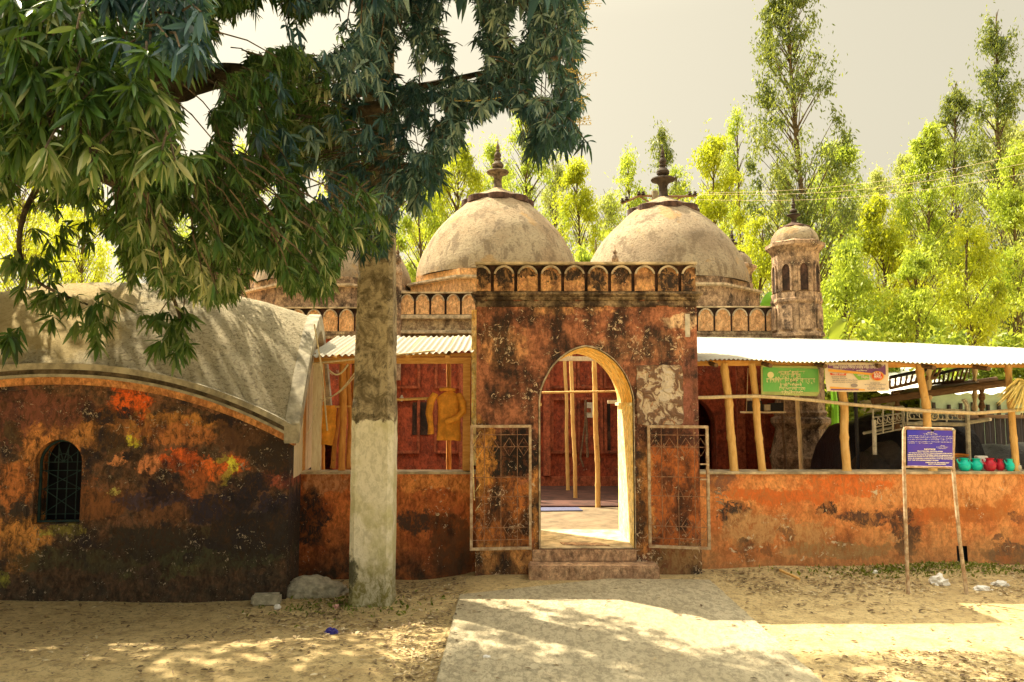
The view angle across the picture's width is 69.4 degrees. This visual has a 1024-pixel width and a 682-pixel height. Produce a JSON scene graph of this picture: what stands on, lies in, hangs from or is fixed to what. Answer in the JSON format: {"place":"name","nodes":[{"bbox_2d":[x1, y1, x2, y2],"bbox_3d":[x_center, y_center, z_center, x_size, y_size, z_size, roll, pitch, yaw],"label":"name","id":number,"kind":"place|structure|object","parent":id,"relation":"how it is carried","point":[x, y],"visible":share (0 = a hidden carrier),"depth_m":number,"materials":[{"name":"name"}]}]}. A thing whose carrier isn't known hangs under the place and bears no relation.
{"place":"outdoors","nodes":[
{"label":"outdoors","id":0,"kind":"place"},
{"bbox_2d":[0,563,1023,681],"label":"ground","id":1,"kind":"structure","parent":0,"point":[803,625],"depth_m":5.26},
{"bbox_2d":[0,183,87,291],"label":"eucalyptus tree","id":2,"kind":"object","parent":1,"relation":"on","point":[17,208],"visible":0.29,"depth_m":22.05,"materials":[{"name":"green plant"}]},
{"bbox_2d":[0,194,114,290],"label":"eucalyptus tree","id":3,"kind":"object","parent":1,"relation":"on","point":[51,221],"visible":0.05,"depth_m":30.34,"materials":[{"name":"green plant"}]},
{"bbox_2d":[24,183,137,286],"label":"eucalyptus tree","id":4,"kind":"object","parent":1,"relation":"on","point":[101,252],"visible":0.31,"depth_m":24.01,"materials":[{"name":"green plant"}]},
{"bbox_2d":[110,179,191,282],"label":"eucalyptus tree","id":5,"kind":"object","parent":1,"relation":"on","point":[185,234],"visible":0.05,"depth_m":25.35,"materials":[{"name":"green plant"}]},
{"bbox_2d":[0,282,331,602],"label":"brick hut","id":6,"kind":"object","parent":1,"relation":"on","point":[126,475],"visible":0.84,"depth_m":6.32,"materials":[{"name":"paint"}]},
{"bbox_2d":[37,440,81,521],"bbox_3d":[-3.818,1.184,6.282,0.360,0.692,0.020,1,-5,-7],"label":"window","id":7,"kind":"structure","parent":6,"relation":"in","point":[41,470],"depth_m":6.27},
{"bbox_2d":[233,136,275,288],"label":"eucalyptus tree","id":8,"kind":"object","parent":1,"relation":"on","point":[242,145],"visible":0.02,"depth_m":26.44,"materials":[{"name":"green plant"}]},
{"bbox_2d":[251,592,281,605],"bbox_3d":[-2.055,2.163,6.191,0.237,0.095,0.121,1,-5,-8],"label":"stone block","id":9,"kind":"object","parent":1,"relation":"on","point":[267,598],"depth_m":6.14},
{"bbox_2d":[0,0,605,375],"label":"mango tree","id":10,"kind":"object","parent":1,"relation":"on","point":[100,87],"visible":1,"depth_m":3.62,"materials":[{"name":"green plant"}]},
{"bbox_2d":[287,574,348,598],"bbox_3d":[-1.752,2.182,6.527,0.625,0.224,0.338,0,-5,0],"label":"boulder","id":11,"kind":"object","parent":1,"relation":"on","point":[315,586],"visible":0.7,"depth_m":6.43,"materials":[{"name":"stone"}]},
{"bbox_2d":[310,148,327,201],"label":"eucalyptus tree","id":12,"kind":"object","parent":1,"relation":"on","point":[324,194],"depth_m":25.89,"materials":[{"name":"green plant"}]},
{"bbox_2d":[324,627,337,633],"bbox_3d":[-1.301,2.090,5.345,0.099,0.038,0.064,-2,-5,23],"label":"wrapper","id":13,"kind":"object","parent":1,"relation":"on","point":[330,630],"visible":0.96,"depth_m":5.33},
{"bbox_2d":[348,37,397,606],"bbox_3d":[-1.179,-0.178,6.444,0.364,5.093,0.292,0,-5,0],"label":"tree trunk","id":14,"kind":"object","parent":1,"relation":"on","point":[373,513],"visible":0.6,"depth_m":6.24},
{"bbox_2d":[299,470,475,579],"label":"boundary wall","id":15,"kind":"structure","parent":1,"relation":"on","point":[433,526],"depth_m":7.08,"materials":[{"name":"paint"}]},
{"bbox_2d":[330,366,339,467],"bbox_3d":[-1.753,0.751,7.421,0.064,1.041,0.145,-4,-6,42],"label":"leaning pole","id":16,"kind":"object","parent":15,"relation":"on","point":[333,456],"visible":0.62,"depth_m":7.38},
{"bbox_2d":[345,364,351,467],"bbox_3d":[-1.639,0.755,7.462,0.086,1.043,0.158,2,-5,-25],"label":"leaning pole","id":17,"kind":"object","parent":15,"relation":"on","point":[349,438],"visible":0.77,"depth_m":7.47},
{"bbox_2d":[396,177,450,281],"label":"eucalyptus tree","id":18,"kind":"object","parent":1,"relation":"on","point":[406,223],"visible":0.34,"depth_m":23.35,"materials":[{"name":"green plant"}]},
{"bbox_2d":[402,178,456,268],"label":"eucalyptus tree","id":19,"kind":"object","parent":1,"relation":"on","point":[416,253],"visible":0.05,"depth_m":29.43,"materials":[{"name":"green plant"}]},
{"bbox_2d":[404,131,488,263],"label":"eucalyptus tree","id":20,"kind":"object","parent":1,"relation":"on","point":[463,167],"visible":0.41,"depth_m":24.06,"materials":[{"name":"green plant"}]},
{"bbox_2d":[474,132,517,190],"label":"eucalyptus tree","id":21,"kind":"object","parent":1,"relation":"on","point":[490,152],"visible":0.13,"depth_m":31.45,"materials":[{"name":"green plant"}]},
{"bbox_2d":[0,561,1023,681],"bbox_3d":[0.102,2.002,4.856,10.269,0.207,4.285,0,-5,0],"label":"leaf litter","id":22,"kind":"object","parent":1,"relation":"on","point":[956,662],"visible":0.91,"depth_m":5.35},
{"bbox_2d":[202,141,830,485],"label":"mosque","id":23,"kind":"structure","parent":1,"relation":"on","point":[497,222],"depth_m":12.00,"materials":[{"name":"paint"}]},
{"bbox_2d":[579,400,588,466],"bbox_3d":[1.141,1.464,11.719,0.152,1.056,0.059,0,-5,0],"label":"hanging rope","id":24,"kind":"object","parent":23,"relation":"hanging from","point":[585,428],"visible":1,"depth_m":11.71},
{"bbox_2d":[584,402,592,417],"bbox_3d":[1.228,1.105,11.851,0.133,0.243,0.017,0,-5,0],"label":"wall notice","id":25,"kind":"object","parent":23,"relation":"attached to","point":[589,409],"depth_m":11.85,"materials":[{"name":"paper"}]},
{"bbox_2d":[492,98,582,251],"bbox_3d":[0.671,-2.528,25.350,3.522,12.323,3.148,0,-5,0],"label":"eucalyptus tree","id":26,"kind":"object","parent":1,"relation":"on","point":[525,186],"visible":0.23,"depth_m":25.56,"materials":[{"name":"green plant"}]},
{"bbox_2d":[537,155,591,251],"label":"eucalyptus tree","id":27,"kind":"object","parent":1,"relation":"on","point":[558,171],"visible":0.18,"depth_m":30.36,"materials":[{"name":"green plant"}]},
{"bbox_2d":[548,154,611,261],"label":"eucalyptus tree","id":28,"kind":"object","parent":1,"relation":"on","point":[574,174],"visible":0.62,"depth_m":26.32,"materials":[{"name":"green plant"}]},
{"bbox_2d":[470,262,710,580],"bbox_3d":[0.711,0.864,7.399,2.215,3.167,1.290,0,-5,0],"label":"gateway","id":29,"kind":"object","parent":1,"relation":"on","point":[630,328],"visible":1,"depth_m":7.01,"materials":[{"name":"paint"}]},
{"bbox_2d":[560,542,609,545],"bbox_3d":[0.693,1.938,7.064,0.472,0.008,0.117,0,-5,6],"label":"doormat","id":30,"kind":"object","parent":29,"relation":"on","point":[582,543],"visible":1,"depth_m":7.03,"materials":[{"name":"fabric"}]},
{"bbox_2d":[573,222,610,261],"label":"eucalyptus tree","id":31,"kind":"object","parent":1,"relation":"on","point":[583,257],"visible":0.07,"depth_m":21.39,"materials":[{"name":"green plant"}]},
{"bbox_2d":[581,176,626,253],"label":"eucalyptus tree","id":32,"kind":"object","parent":1,"relation":"on","point":[604,207],"visible":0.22,"depth_m":31.30,"materials":[{"name":"green plant"}]},
{"bbox_2d":[595,135,652,244],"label":"eucalyptus tree","id":33,"kind":"object","parent":1,"relation":"on","point":[626,162],"visible":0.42,"depth_m":25.38,"materials":[{"name":"green plant"}]},
{"bbox_2d":[242,560,1023,626],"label":"grass","id":34,"kind":"structure","parent":1,"relation":"on","point":[935,564],"depth_m":6.77,"materials":[{"name":"green plant"}]},
{"bbox_2d":[620,190,697,203],"bbox_3d":[4.041,-0.466,20.102,2.146,7.359,0.280,0,-5,0],"label":"electricity pole","id":35,"kind":"object","parent":1,"relation":"on","point":[654,195],"visible":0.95,"depth_m":20.36,"materials":[{"name":"concrete"}]},
{"bbox_2d":[692,174,1019,200],"bbox_3d":[8.732,-3.824,18.367,8.971,0.498,0.007,-2,-5,26],"label":"power line","id":36,"kind":"object","parent":35,"relation":"attached to","point":[834,198],"visible":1,"depth_m":18.77,"materials":[{"name":"rubber"}]},
{"bbox_2d":[699,163,1023,194],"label":"power line","id":37,"kind":"object","parent":35,"relation":"attached to","point":[834,191],"visible":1,"depth_m":19.09,"materials":[{"name":"rubber"}]},
{"bbox_2d":[720,153,1023,192],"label":"power line","id":38,"kind":"object","parent":35,"relation":"attached to","point":[869,182],"visible":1,"depth_m":18.43,"materials":[{"name":"rubber"}]},
{"bbox_2d":[644,116,690,200],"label":"eucalyptus tree","id":39,"kind":"object","parent":1,"relation":"on","point":[661,137],"visible":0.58,"depth_m":27.57,"materials":[{"name":"green plant"}]},
{"bbox_2d":[658,163,694,202],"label":"eucalyptus tree","id":40,"kind":"object","parent":1,"relation":"on","point":[673,172],"visible":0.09,"depth_m":31.48,"materials":[{"name":"green plant"}]},
{"bbox_2d":[677,119,751,250],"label":"eucalyptus tree","id":41,"kind":"object","parent":1,"relation":"on","point":[713,149],"visible":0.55,"depth_m":23.20,"materials":[{"name":"green plant"}]},
{"bbox_2d":[704,154,768,305],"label":"eucalyptus tree","id":42,"kind":"object","parent":1,"relation":"on","point":[725,172],"visible":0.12,"depth_m":30.38,"materials":[{"name":"green plant"}]},
{"bbox_2d":[718,98,772,256],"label":"eucalyptus tree","id":43,"kind":"object","parent":1,"relation":"on","point":[735,121],"visible":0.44,"depth_m":28.60,"materials":[{"name":"green plant"}]},
{"bbox_2d":[730,202,782,305],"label":"eucalyptus tree","id":44,"kind":"object","parent":1,"relation":"on","point":[764,266],"visible":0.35,"depth_m":20.09,"materials":[{"name":"green plant"}]},
{"bbox_2d":[760,292,771,305],"bbox_3d":[4.702,0.900,13.658,0.293,3.612,0.402,0,-5,0],"label":"banana plant","id":45,"kind":"object","parent":1,"relation":"on","point":[766,300],"visible":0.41,"depth_m":13.61,"materials":[{"name":"green plant"}]},
{"bbox_2d":[779,569,800,579],"bbox_3d":[2.502,2.103,6.668,0.029,0.041,0.281,1,-5,-15],"label":"bamboo stick","id":46,"kind":"object","parent":1,"relation":"on","point":[789,574],"visible":1,"depth_m":6.66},
{"bbox_2d":[754,162,825,295],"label":"eucalyptus tree","id":47,"kind":"object","parent":1,"relation":"on","point":[773,223],"visible":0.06,"depth_m":31.56,"materials":[{"name":"green plant"}]},
{"bbox_2d":[737,0,883,293],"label":"eucalyptus tree","id":48,"kind":"object","parent":1,"relation":"on","point":[778,14],"visible":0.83,"depth_m":21.22,"materials":[{"name":"green plant"}]},
{"bbox_2d":[827,318,845,424],"bbox_3d":[5.731,1.133,13.138,0.356,3.063,0.402,0,-5,0],"label":"banana plant","id":49,"kind":"object","parent":1,"relation":"on","point":[836,329],"visible":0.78,"depth_m":13.09,"materials":[{"name":"green plant"}]},
{"bbox_2d":[805,136,871,329],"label":"eucalyptus tree","id":50,"kind":"object","parent":1,"relation":"on","point":[808,181],"visible":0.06,"depth_m":30.41,"materials":[{"name":"green plant"}]},
{"bbox_2d":[823,326,866,427],"bbox_3d":[6.792,1.249,15.470,1.155,3.210,0.942,0,-5,0],"label":"shrub","id":51,"kind":"object","parent":1,"relation":"on","point":[850,398],"visible":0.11,"depth_m":15.27,"materials":[{"name":"green plant"}]},
{"bbox_2d":[806,129,889,339],"bbox_3d":[10.861,-1.765,24.081,3.171,10.594,3.114,0,-5,0],"label":"eucalyptus tree","id":52,"kind":"object","parent":1,"relation":"on","point":[849,155],"visible":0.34,"depth_m":24.38,"materials":[{"name":"green plant"}]},
{"bbox_2d":[820,230,893,340],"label":"eucalyptus tree","id":53,"kind":"object","parent":1,"relation":"on","point":[847,258],"visible":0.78,"depth_m":17.97,"materials":[{"name":"green plant"}]},
{"bbox_2d":[697,337,1023,470],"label":"veranda","id":54,"kind":"object","parent":1,"relation":"on","point":[752,353],"visible":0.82,"depth_m":7.28,"materials":[{"name":"metal"}]},
{"bbox_2d":[740,374,785,412],"bbox_3d":[3.017,0.596,8.881,0.507,0.537,0.200,0,-5,0],"label":"hanging shelf","id":55,"kind":"object","parent":54,"relation":"hanging from","point":[746,411],"visible":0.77,"depth_m":8.76,"materials":[{"name":"brown wood"}]},
{"bbox_2d":[745,401,762,410],"bbox_3d":[2.902,0.780,8.866,0.161,0.126,0.140,0,-5,0],"label":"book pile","id":56,"kind":"object","parent":55,"relation":"on","point":[749,406],"visible":0.5,"depth_m":8.80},
{"bbox_2d":[767,403,783,410],"bbox_3d":[3.155,0.790,8.865,0.148,0.102,0.140,0,-5,0],"label":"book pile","id":57,"kind":"object","parent":55,"relation":"on","point":[776,406],"visible":0.86,"depth_m":8.80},
{"bbox_2d":[761,365,819,395],"bbox_3d":[2.713,0.388,7.214,0.572,0.301,0.020,0,-5,0],"label":"green signboard","id":58,"kind":"object","parent":54,"relation":"attached to","point":[792,380],"visible":1,"depth_m":7.21},
{"bbox_2d":[825,363,888,391],"bbox_3d":[3.317,0.347,7.104,0.608,0.282,0.035,0,-5,0],"label":"printed banner","id":59,"kind":"object","parent":54,"relation":"attached to","point":[853,377],"visible":1,"depth_m":7.11,"materials":[{"name":"plastic"}]},
{"bbox_2d":[997,378,1023,413],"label":"palm broom","id":60,"kind":"object","parent":54,"relation":"hanging from","point":[1014,389],"visible":1,"depth_m":7.09,"materials":[{"name":"yellow plant"}]},
{"bbox_2d":[700,469,1023,568],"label":"boundary wall","id":61,"kind":"structure","parent":1,"relation":"on","point":[802,517],"depth_m":7.09,"materials":[{"name":"paint"}]},
{"bbox_2d":[956,458,970,470],"bbox_3d":[4.397,1.201,7.196,0.116,0.123,0.116,-4,-6,37],"label":"water pot","id":62,"kind":"object","parent":61,"relation":"on","point":[964,464],"visible":1,"depth_m":7.16,"materials":[{"name":"teal plastic"}]},
{"bbox_2d":[969,458,982,470],"bbox_3d":[4.533,1.207,7.226,0.112,0.117,0.112,-4,-6,37],"label":"water pot","id":63,"kind":"object","parent":61,"relation":"on","point":[976,464],"visible":0.97,"depth_m":7.20,"materials":[{"name":"teal plastic"}]},
{"bbox_2d":[974,456,987,469],"bbox_3d":[4.633,1.202,7.302,0.104,0.138,0.070,0,-5,0],"label":"white block","id":64,"kind":"object","parent":61,"relation":"on","point":[983,458],"depth_m":7.27,"materials":[{"name":"plastic"}]},
{"bbox_2d":[982,458,996,470],"bbox_3d":[4.638,1.200,7.186,0.116,0.124,0.115,-4,-6,37],"label":"water pot","id":65,"kind":"object","parent":61,"relation":"on","point":[989,464],"visible":1,"depth_m":7.16,"materials":[{"name":"red plastic"}]},
{"bbox_2d":[995,459,1004,470],"bbox_3d":[4.763,1.209,7.224,0.079,0.113,0.083,-4,-6,37],"label":"water pot","id":66,"kind":"object","parent":61,"relation":"on","point":[1000,465],"visible":0.97,"depth_m":7.20,"materials":[{"name":"red plastic"}]},
{"bbox_2d":[1004,459,1014,470],"bbox_3d":[4.833,1.204,7.185,0.083,0.116,0.086,-4,-6,37],"label":"water pot","id":67,"kind":"object","parent":61,"relation":"on","point":[1009,465],"visible":1,"depth_m":7.16,"materials":[{"name":"teal plastic"}]},
{"bbox_2d":[858,392,894,414],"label":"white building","id":68,"kind":"structure","parent":1,"relation":"on","point":[869,402],"depth_m":15.54,"materials":[{"name":"concrete"}]},
{"bbox_2d":[852,316,909,415],"bbox_3d":[7.724,1.172,15.952,1.883,3.438,1.335,0,-5,0],"label":"shrub","id":69,"kind":"object","parent":1,"relation":"on","point":[860,332],"visible":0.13,"depth_m":15.91,"materials":[{"name":"green plant"}]},
{"bbox_2d":[850,152,918,339],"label":"eucalyptus tree","id":70,"kind":"object","parent":1,"relation":"on","point":[875,176],"visible":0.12,"depth_m":31.31,"materials":[{"name":"green plant"}]},
{"bbox_2d":[846,182,937,342],"bbox_3d":[10.711,-0.675,21.138,2.684,7.956,3.080,-2,-5,25],"label":"eucalyptus tree","id":71,"kind":"object","parent":1,"relation":"on","point":[884,243],"visible":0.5,"depth_m":21.14,"materials":[{"name":"green plant"}]},
{"bbox_2d":[853,240,971,343],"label":"eucalyptus tree","id":72,"kind":"object","parent":1,"relation":"on","point":[915,301],"visible":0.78,"depth_m":16.98,"materials":[{"name":"green plant"}]},
{"bbox_2d":[864,145,972,342],"bbox_3d":[15.836,-2.045,29.046,3.946,11.954,3.422,-4,-6,41],"label":"eucalyptus tree","id":73,"kind":"object","parent":1,"relation":"on","point":[896,171],"visible":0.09,"depth_m":29.55,"materials":[{"name":"green plant"}]},
{"bbox_2d":[874,117,980,344],"bbox_3d":[12.899,-1.897,23.032,3.220,10.684,3.199,2,-5,-24],"label":"eucalyptus tree","id":74,"kind":"object","parent":1,"relation":"on","point":[928,148],"visible":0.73,"depth_m":23.22,"materials":[{"name":"green plant"}]},
{"bbox_2d":[902,427,968,594],"bbox_3d":[3.527,1.428,6.211,0.518,1.410,0.081,0,-5,0],"label":"notice board","id":75,"kind":"object","parent":1,"relation":"on","point":[931,447],"visible":1,"depth_m":6.25,"materials":[{"name":"paint"}]},
{"bbox_2d":[928,572,950,585],"bbox_3d":[3.725,2.072,6.451,0.166,0.104,0.117,-1,-5,17],"label":"plastic bag","id":76,"kind":"object","parent":1,"relation":"on","point":[938,579],"visible":0.96,"depth_m":6.42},
{"bbox_2d":[903,319,988,411],"bbox_3d":[9.187,1.177,15.444,2.102,3.348,1.455,0,-5,0],"label":"shrub","id":77,"kind":"object","parent":1,"relation":"on","point":[912,403],"visible":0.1,"depth_m":15.40,"materials":[{"name":"green plant"}]},
{"bbox_2d":[878,368,1023,443],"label":"tin shed","id":78,"kind":"structure","parent":1,"relation":"on","point":[991,400],"depth_m":14.45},
{"bbox_2d":[920,68,986,342],"bbox_3d":[15.792,-3.075,26.481,2.536,13.591,2.394,-3,-5,30],"label":"eucalyptus tree","id":79,"kind":"object","parent":1,"relation":"on","point":[954,102],"visible":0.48,"depth_m":26.57,"materials":[{"name":"green plant"}]},
{"bbox_2d":[915,135,996,344],"bbox_3d":[18.812,-2.555,31.515,4.777,13.373,3.830,-2,-5,19],"label":"eucalyptus tree","id":80,"kind":"object","parent":1,"relation":"on","point":[961,192],"visible":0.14,"depth_m":31.41,"materials":[{"name":"green plant"}]},
{"bbox_2d":[913,203,1023,346],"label":"eucalyptus tree","id":81,"kind":"object","parent":1,"relation":"on","point":[980,319],"visible":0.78,"depth_m":17.90,"materials":[{"name":"green plant"}]},
{"bbox_2d":[973,585,992,590],"bbox_3d":[4.005,2.096,6.288,0.163,0.039,0.065,0,-5,0],"label":"plastic bag","id":82,"kind":"object","parent":1,"relation":"on","point":[983,587],"visible":1,"depth_m":6.27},
{"bbox_2d":[950,413,1023,444],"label":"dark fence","id":83,"kind":"object","parent":1,"relation":"on","point":[992,428],"visible":0.18,"depth_m":10.54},
{"bbox_2d":[951,2,1023,343],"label":"eucalyptus tree","id":84,"kind":"object","parent":1,"relation":"on","point":[995,43],"visible":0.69,"depth_m":23.59,"materials":[{"name":"green plant"}]},
{"bbox_2d":[956,98,1023,345],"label":"eucalyptus tree","id":85,"kind":"object","parent":1,"relation":"on","point":[1003,139],"visible":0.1,"depth_m":30.57,"materials":[{"name":"green plant"}]},
{"bbox_2d":[966,138,1023,346],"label":"eucalyptus tree","id":86,"kind":"object","parent":1,"relation":"on","point":[1011,217],"visible":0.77,"depth_m":20.26,"materials":[{"name":"green plant"}]},
{"bbox_2d":[972,327,1023,380],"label":"shrub","id":87,"kind":"object","parent":1,"relation":"on","point":[999,373],"visible":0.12,"depth_m":14.95,"materials":[{"name":"green plant"}]},
{"bbox_2d":[990,580,1009,586],"bbox_3d":[4.239,2.100,6.423,0.152,0.046,0.054,-2,-5,20],"label":"plastic bag","id":88,"kind":"object","parent":1,"relation":"on","point":[1002,583],"visible":0.99,"depth_m":6.41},
{"bbox_2d":[982,442,1023,468],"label":"tarpaulin heap","id":89,"kind":"object","parent":1,"relation":"on","point":[998,451],"visible":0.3,"depth_m":8.84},
{"bbox_2d":[987,120,1023,341],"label":"eucalyptus tree","id":90,"kind":"object","parent":1,"relation":"on","point":[1020,139],"visible":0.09,"depth_m":28.77,"materials":[{"name":"green plant"}]},
{"bbox_2d":[0,0,1023,345],"label":"sky","id":91,"kind":"structure","parent":0,"point":[683,63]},
{"bbox_2d":[559,356,593,360],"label":"eave beam","id":92,"kind":"structure","parent":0,"point":[576,358],"depth_m":9.51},
{"bbox_2d":[541,507,618,528],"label":"courtyard floor","id":93,"kind":"structure","parent":0,"point":[597,518],"depth_m":8.59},
{"bbox_2d":[311,335,473,470],"bbox_3d":[-1.260,0.938,7.645,1.782,2.121,1.308,0,-5,0],"label":"veranda","id":94,"kind":"object","parent":93,"relation":"on","point":[341,350],"visible":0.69,"depth_m":7.28,"materials":[{"name":"metal"}]},
{"bbox_2d":[307,324,327,434],"bbox_3d":[-1.830,0.365,6.995,0.107,1.039,0.234,-1,-5,12],"label":"hanging cable","id":95,"kind":"object","parent":94,"relation":"hanging from","point":[322,383],"visible":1,"depth_m":7.00,"materials":[{"name":"plastic"}]},
{"bbox_2d":[321,405,336,444],"bbox_3d":[-1.831,0.833,7.308,0.191,0.391,0.121,0,-5,0],"label":"hanging cloth","id":96,"kind":"object","parent":94,"relation":"hanging from","point":[329,434],"visible":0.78,"depth_m":7.28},
{"bbox_2d":[320,364,353,400],"bbox_3d":[-1.641,0.399,7.076,0.412,0.358,0.028,-1,-5,8],"label":"hanging cable","id":97,"kind":"object","parent":94,"relation":"hanging from","point":[346,384],"visible":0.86,"depth_m":7.07,"materials":[{"name":"plastic"}]},
{"bbox_2d":[425,387,465,440],"bbox_3d":[-0.645,0.715,7.227,0.403,0.524,0.171,0,-5,0],"label":"hanging jacket","id":98,"kind":"object","parent":94,"relation":"hanging from","point":[451,408],"visible":1,"depth_m":7.23,"materials":[{"name":"orange fabric"}]},
{"bbox_2d":[541,507,582,510],"bbox_3d":[0.508,2.121,9.320,0.749,0.011,0.320,0,-5,0],"label":"floor mat","id":99,"kind":"object","parent":93,"relation":"on","point":[560,509],"visible":0.64,"depth_m":9.27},
{"bbox_2d":[541,486,618,506],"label":"veranda floor","id":100,"kind":"structure","parent":93,"relation":"on","point":[556,496],"depth_m":10.49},
{"bbox_2d":[563,361,569,489],"bbox_3d":[0.832,1.237,11.337,0.101,2.106,0.065,0,-5,0],"label":"bamboo pole","id":101,"kind":"object","parent":100,"relation":"on","point":[566,432],"visible":0.92,"depth_m":11.30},
{"bbox_2d":[569,355,577,497],"bbox_3d":[0.866,1.203,10.436,0.111,2.030,0.074,1,-5,-14],"label":"bamboo pole","id":102,"kind":"object","parent":100,"relation":"on","point":[573,435],"visible":0.89,"depth_m":10.41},
{"bbox_2d":[592,361,600,507],"bbox_3d":[1.102,1.179,9.656,0.102,1.953,0.085,2,-5,-20],"label":"bamboo pole","id":103,"kind":"object","parent":100,"relation":"on","point":[596,440],"visible":0.94,"depth_m":9.62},
{"bbox_2d":[541,390,615,393],"bbox_3d":[0.879,0.662,9.578,1.212,0.052,0.037,0,-5,0],"label":"bamboo rail","id":104,"kind":"object","parent":103,"relation":"attached to","point":[553,392],"visible":0.77,"depth_m":9.57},
{"bbox_2d":[851,441,919,468],"bbox_3d":[4.094,1.632,8.183,0.691,1.062,0.994,0,-5,0],"label":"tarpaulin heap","id":105,"kind":"object","parent":93,"relation":"on","point":[888,455],"visible":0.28,"depth_m":8.01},
{"bbox_2d":[810,412,984,468],"bbox_3d":[4.761,1.570,9.326,1.656,1.368,1.498,0,-5,0],"label":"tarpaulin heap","id":106,"kind":"object","parent":93,"relation":"on","point":[827,453],"visible":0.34,"depth_m":9.03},
{"bbox_2d":[863,399,991,459],"bbox_3d":[4.426,0.977,8.314,1.269,0.656,1.104,0,-5,0],"label":"railing","id":107,"kind":"object","parent":106,"relation":"on","point":[965,424],"visible":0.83,"depth_m":7.81,"materials":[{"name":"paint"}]},
{"bbox_2d":[871,368,1005,430],"bbox_3d":[5.157,0.657,8.923,2.261,0.793,1.378,0,-5,0],"label":"wooden cot","id":108,"kind":"object","parent":106,"relation":"on","point":[951,386],"visible":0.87,"depth_m":8.28,"materials":[{"name":"brown wood"}]},
{"bbox_2d":[436,578,821,681],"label":"path","id":109,"kind":"structure","parent":0,"point":[614,648],"depth_m":4.94,"materials":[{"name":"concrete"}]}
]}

